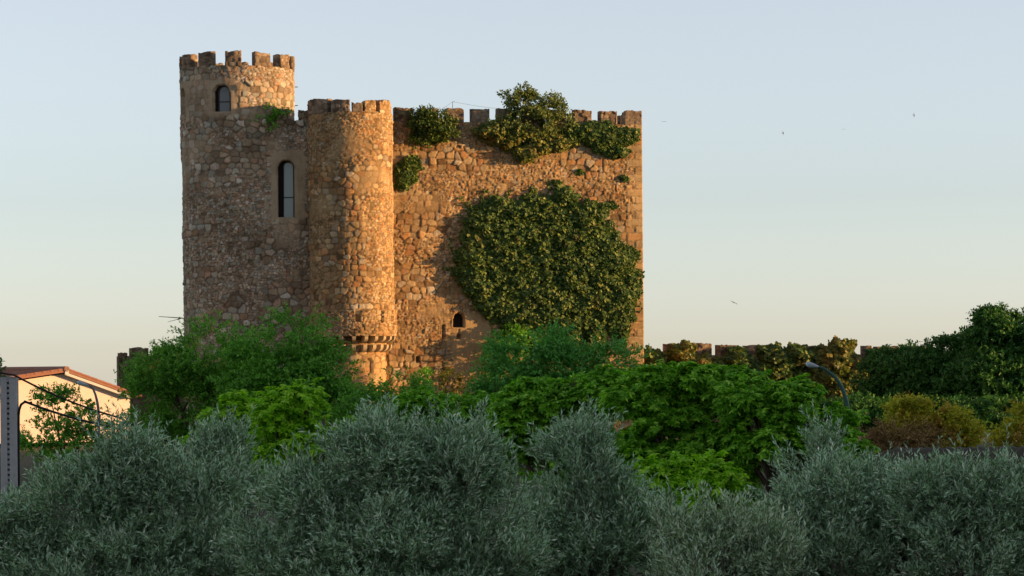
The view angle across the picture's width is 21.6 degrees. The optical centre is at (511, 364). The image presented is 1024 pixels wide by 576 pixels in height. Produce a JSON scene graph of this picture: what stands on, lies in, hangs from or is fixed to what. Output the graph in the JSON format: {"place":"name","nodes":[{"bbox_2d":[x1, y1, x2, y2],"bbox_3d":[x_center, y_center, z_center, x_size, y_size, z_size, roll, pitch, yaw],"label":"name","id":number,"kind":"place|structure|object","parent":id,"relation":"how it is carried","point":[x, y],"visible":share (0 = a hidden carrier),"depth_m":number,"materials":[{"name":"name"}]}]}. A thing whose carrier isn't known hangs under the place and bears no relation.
{"place":"outdoors","nodes":[
{"label":"outdoors","id":0,"kind":"place"},
{"bbox_2d":[0,412,1022,575],"bbox_3d":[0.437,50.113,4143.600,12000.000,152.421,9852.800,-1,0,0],"label":"ground","id":1,"kind":"structure","parent":0,"point":[26,461],"depth_m":105.31,"materials":[{"name":"green soil"}]},
{"bbox_2d":[0,357,6,376],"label":"leafy tree","id":2,"kind":"object","parent":1,"relation":"on","point":[3,368],"visible":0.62,"depth_m":38.00,"materials":[{"name":"green plant"}]},
{"bbox_2d":[0,376,31,573],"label":"utility post","id":3,"kind":"object","parent":1,"relation":"on","point":[10,407],"visible":0.66,"depth_m":36.89,"materials":[{"name":"metal"}]},
{"bbox_2d":[0,372,182,447],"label":"cable","id":4,"kind":"object","parent":3,"relation":"attached to","point":[38,387],"visible":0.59,"depth_m":37.35,"materials":[{"name":"black rubber"}]},
{"bbox_2d":[24,400,172,449],"bbox_3d":[-5.553,0.957,38.016,3.089,0.961,0.078,0,0,-41],"label":"cable","id":5,"kind":"object","parent":3,"relation":"attached to","point":[61,414],"visible":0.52,"depth_m":37.44,"materials":[{"name":"black rubber"}]},
{"bbox_2d":[20,381,119,469],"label":"leafy shrub","id":6,"kind":"object","parent":1,"relation":"on","point":[79,436],"visible":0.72,"depth_m":103.74,"materials":[{"name":"green plant"}]},
{"bbox_2d":[0,366,141,443],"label":"house","id":7,"kind":"structure","parent":1,"relation":"on","point":[104,390],"depth_m":128.06,"materials":[{"name":"paint"}]},
{"bbox_2d":[77,381,99,448],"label":"street lamp","id":8,"kind":"object","parent":1,"relation":"on","point":[80,383],"visible":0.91,"depth_m":99.96,"materials":[{"name":"grey metal"}]},
{"bbox_2d":[0,401,271,575],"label":"olive tree","id":9,"kind":"object","parent":1,"relation":"on","point":[119,528],"visible":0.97,"depth_m":32.45,"materials":[{"name":"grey plant"}]},
{"bbox_2d":[117,347,184,423],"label":"crenellated wall","id":10,"kind":"structure","parent":1,"relation":"on","point":[120,359],"depth_m":165.22,"materials":[{"name":"stone"}]},
{"bbox_2d":[108,309,276,451],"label":"leafy tree","id":11,"kind":"object","parent":1,"relation":"on","point":[174,367],"visible":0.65,"depth_m":107.05,"materials":[{"name":"green plant"}]},
{"bbox_2d":[159,316,210,333],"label":"dead branch","id":12,"kind":"object","parent":11,"relation":"attached to","point":[186,321],"visible":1,"depth_m":106.98,"materials":[{"name":"brown wood"}]},
{"bbox_2d":[162,404,274,575],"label":"olive tree","id":13,"kind":"object","parent":1,"relation":"on","point":[213,437],"visible":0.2,"depth_m":36.64,"materials":[{"name":"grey plant"}]},
{"bbox_2d":[178,389,269,513],"bbox_3d":[-6.571,3.175,63.947,2.854,5.213,1.930,-1,0,0],"label":"broadleaf tree","id":14,"kind":"object","parent":1,"relation":"on","point":[240,401],"visible":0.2,"depth_m":63.58,"materials":[{"name":"green plant"}]},
{"bbox_2d":[205,303,383,445],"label":"leafy tree","id":15,"kind":"object","parent":1,"relation":"on","point":[307,363],"visible":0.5,"depth_m":103.14,"materials":[{"name":"green plant"}]},
{"bbox_2d":[243,377,358,526],"bbox_3d":[-5.092,3.054,61.940,4.044,5.536,2.436,-1,0,0],"label":"broadleaf tree","id":16,"kind":"object","parent":1,"relation":"on","point":[279,420],"visible":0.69,"depth_m":61.40,"materials":[{"name":"green plant"}]},
{"bbox_2d":[320,366,456,425],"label":"leafy tree","id":17,"kind":"object","parent":1,"relation":"on","point":[350,401],"visible":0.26,"depth_m":99.60,"materials":[{"name":"green plant"}]},
{"bbox_2d":[209,391,568,575],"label":"olive tree","id":18,"kind":"object","parent":1,"relation":"on","point":[412,519],"visible":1,"depth_m":30.51,"materials":[{"name":"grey plant"}]},
{"bbox_2d":[179,50,643,427],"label":"castle","id":19,"kind":"structure","parent":1,"relation":"on","point":[310,208],"depth_m":148.47,"materials":[{"name":"stone"}]},
{"bbox_2d":[250,100,292,131],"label":"shrub","id":20,"kind":"object","parent":19,"relation":"on","point":[278,111],"visible":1,"depth_m":148.17,"materials":[{"name":"green plant"}]},
{"bbox_2d":[392,154,424,191],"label":"ivy","id":21,"kind":"object","parent":19,"relation":"attached to","point":[407,169],"visible":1,"depth_m":149.88,"materials":[{"name":"green plant"}]},
{"bbox_2d":[402,104,462,148],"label":"shrub","id":22,"kind":"object","parent":19,"relation":"on","point":[440,129],"visible":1,"depth_m":149.63,"materials":[{"name":"green plant"}]},
{"bbox_2d":[471,119,581,164],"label":"ivy","id":23,"kind":"object","parent":19,"relation":"attached to","point":[528,146],"visible":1,"depth_m":151.16,"materials":[{"name":"green plant"}]},
{"bbox_2d":[487,80,578,142],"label":"wild fig tree","id":24,"kind":"object","parent":19,"relation":"on","point":[542,112],"visible":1,"depth_m":151.19,"materials":[{"name":"green plant"}]},
{"bbox_2d":[442,178,644,358],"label":"ivy","id":25,"kind":"object","parent":19,"relation":"attached to","point":[583,257],"visible":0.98,"depth_m":151.48,"materials":[{"name":"green plant"}]},
{"bbox_2d":[551,179,563,186],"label":"weed","id":26,"kind":"object","parent":19,"relation":"attached to","point":[554,182],"visible":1,"depth_m":152.16,"materials":[{"name":"green plant"}]},
{"bbox_2d":[574,168,584,175],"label":"weed","id":27,"kind":"object","parent":19,"relation":"attached to","point":[579,171],"visible":1,"depth_m":152.48,"materials":[{"name":"green plant"}]},
{"bbox_2d":[555,119,640,159],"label":"ivy","id":28,"kind":"object","parent":19,"relation":"attached to","point":[606,138],"visible":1,"depth_m":152.54,"materials":[{"name":"green plant"}]},
{"bbox_2d":[605,200,619,209],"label":"weed","id":29,"kind":"object","parent":19,"relation":"attached to","point":[613,205],"visible":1,"depth_m":152.95,"materials":[{"name":"green plant"}]},
{"bbox_2d":[618,174,630,182],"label":"weed","id":30,"kind":"object","parent":19,"relation":"attached to","point":[624,178],"visible":1,"depth_m":153.11,"materials":[{"name":"green plant"}]},
{"bbox_2d":[407,366,438,390],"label":"shrub","id":31,"kind":"object","parent":1,"relation":"on","point":[426,372],"visible":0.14,"depth_m":145.76,"materials":[{"name":"green plant"}]},
{"bbox_2d":[364,386,511,499],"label":"broadleaf tree","id":32,"kind":"object","parent":1,"relation":"on","point":[420,396],"visible":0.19,"depth_m":81.09,"materials":[{"name":"green plant"}]},
{"bbox_2d":[436,362,465,402],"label":"shrub","id":33,"kind":"object","parent":1,"relation":"on","point":[446,372],"visible":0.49,"depth_m":146.03,"materials":[{"name":"green plant"}]},
{"bbox_2d":[465,376,483,397],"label":"shrub","id":34,"kind":"object","parent":1,"relation":"on","point":[471,377],"visible":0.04,"depth_m":146.02,"materials":[{"name":"green plant"}]},
{"bbox_2d":[480,321,540,387],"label":"shrub","id":35,"kind":"object","parent":1,"relation":"on","point":[517,328],"visible":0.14,"depth_m":150.53,"materials":[{"name":"green plant"}]},
{"bbox_2d":[485,364,626,490],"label":"broadleaf tree","id":36,"kind":"object","parent":1,"relation":"on","point":[515,407],"visible":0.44,"depth_m":76.96,"materials":[{"name":"green plant"}]},
{"bbox_2d":[459,317,653,471],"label":"leafy tree","id":37,"kind":"object","parent":1,"relation":"on","point":[553,350],"visible":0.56,"depth_m":105.10,"materials":[{"name":"green plant"}]},
{"bbox_2d":[498,392,704,575],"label":"olive tree","id":38,"kind":"object","parent":1,"relation":"on","point":[603,528],"visible":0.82,"depth_m":33.51,"materials":[{"name":"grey plant"}]},
{"bbox_2d":[629,450,701,574],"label":"broadleaf tree","id":39,"kind":"object","parent":1,"relation":"on","point":[680,462],"visible":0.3,"depth_m":47.62,"materials":[{"name":"green plant"}]},
{"bbox_2d":[596,359,774,507],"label":"broadleaf tree","id":40,"kind":"object","parent":1,"relation":"on","point":[659,402],"visible":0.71,"depth_m":72.98,"materials":[{"name":"green plant"}]},
{"bbox_2d":[688,449,752,519],"bbox_3d":[3.515,3.689,45.967,1.200,4.527,1.111,-1,0,-44],"label":"broadleaf tree","id":41,"kind":"object","parent":1,"relation":"on","point":[712,471],"visible":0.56,"depth_m":45.73,"materials":[{"name":"green plant"}]},
{"bbox_2d":[638,475,818,575],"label":"olive tree","id":42,"kind":"object","parent":1,"relation":"on","point":[728,540],"visible":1,"depth_m":31.59,"materials":[{"name":"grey plant"}]},
{"bbox_2d":[663,343,898,421],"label":"curtain wall","id":43,"kind":"structure","parent":1,"relation":"on","point":[720,350],"depth_m":169.47,"materials":[{"name":"brown stone"}]},
{"bbox_2d":[644,345,677,367],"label":"ivy","id":44,"kind":"object","parent":43,"relation":"attached to","point":[657,354],"visible":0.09,"depth_m":168.13,"materials":[{"name":"green plant"}]},
{"bbox_2d":[664,339,716,367],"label":"ivy","id":45,"kind":"object","parent":43,"relation":"attached to","point":[683,350],"visible":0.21,"depth_m":168.33,"materials":[{"name":"green plant"}]},
{"bbox_2d":[713,345,754,366],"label":"ivy","id":46,"kind":"object","parent":43,"relation":"attached to","point":[737,355],"visible":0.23,"depth_m":168.66,"materials":[{"name":"green plant"}]},
{"bbox_2d":[749,341,815,385],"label":"ivy","id":47,"kind":"object","parent":43,"relation":"attached to","point":[787,362],"visible":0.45,"depth_m":168.79,"materials":[{"name":"green plant"}]},
{"bbox_2d":[804,335,871,413],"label":"ivy","id":48,"kind":"object","parent":43,"relation":"attached to","point":[837,356],"visible":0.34,"depth_m":169.05,"materials":[{"name":"green plant"}]},
{"bbox_2d":[864,348,880,359],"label":"ivy","id":49,"kind":"object","parent":43,"relation":"attached to","point":[868,352],"depth_m":169.97,"materials":[{"name":"green plant"}]},
{"bbox_2d":[707,372,858,494],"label":"broadleaf tree","id":50,"kind":"object","parent":1,"relation":"on","point":[754,418],"visible":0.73,"depth_m":71.37,"materials":[{"name":"green plant"}]},
{"bbox_2d":[805,362,849,408],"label":"street lamp","id":51,"kind":"object","parent":1,"relation":"on","point":[834,376],"visible":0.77,"depth_m":94.94,"materials":[{"name":"grey metal"}]},
{"bbox_2d":[763,399,892,574],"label":"olive tree","id":52,"kind":"object","parent":1,"relation":"on","point":[822,440],"visible":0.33,"depth_m":36.78,"materials":[{"name":"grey plant"}]},
{"bbox_2d":[744,437,936,575],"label":"olive tree","id":53,"kind":"object","parent":1,"relation":"on","point":[835,537],"visible":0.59,"depth_m":33.39,"materials":[{"name":"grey plant"}]},
{"bbox_2d":[811,401,878,506],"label":"broadleaf tree","id":54,"kind":"object","parent":1,"relation":"on","point":[848,416],"visible":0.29,"depth_m":79.57,"materials":[{"name":"green plant"}]},
{"bbox_2d":[713,390,1023,432],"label":"hedge","id":55,"kind":"object","parent":1,"relation":"on","point":[996,405],"visible":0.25,"depth_m":139.20,"materials":[{"name":"green plant"}]},
{"bbox_2d":[848,339,920,408],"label":"evergreen tree","id":56,"kind":"object","parent":1,"relation":"on","point":[874,362],"visible":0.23,"depth_m":159.37,"materials":[{"name":"green plant"}]},
{"bbox_2d":[859,413,956,456],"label":"dry bush","id":57,"kind":"object","parent":1,"relation":"on","point":[915,439],"visible":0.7,"depth_m":95.64,"materials":[{"name":"brown plant"}]},
{"bbox_2d":[873,327,995,403],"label":"evergreen tree","id":58,"kind":"object","parent":1,"relation":"on","point":[924,361],"visible":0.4,"depth_m":156.91,"materials":[{"name":"green plant"}]},
{"bbox_2d":[878,392,992,447],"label":"yellow bush","id":59,"kind":"object","parent":1,"relation":"on","point":[949,416],"visible":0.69,"depth_m":111.45,"materials":[{"name":"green plant"}]},
{"bbox_2d":[867,422,1023,575],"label":"olive tree","id":60,"kind":"object","parent":1,"relation":"on","point":[966,520],"visible":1,"depth_m":32.38,"materials":[{"name":"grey plant"}]},
{"bbox_2d":[923,302,1023,415],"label":"evergreen tree","id":61,"kind":"object","parent":1,"relation":"on","point":[992,336],"visible":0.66,"depth_m":152.59,"materials":[{"name":"green plant"}]},
{"bbox_2d":[983,397,1023,446],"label":"yellow bush","id":62,"kind":"object","parent":1,"relation":"on","point":[998,435],"visible":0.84,"depth_m":115.83,"materials":[{"name":"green plant"}]},
{"bbox_2d":[0,0,1023,385],"label":"sky","id":63,"kind":"structure","parent":0,"point":[887,207],"materials":[{"name":"blue"}]},
{"bbox_2d":[872,446,1023,573],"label":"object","id":64,"kind":"structure","parent":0,"point":[1019,451],"depth_m":63.32,"materials":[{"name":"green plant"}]}
]}

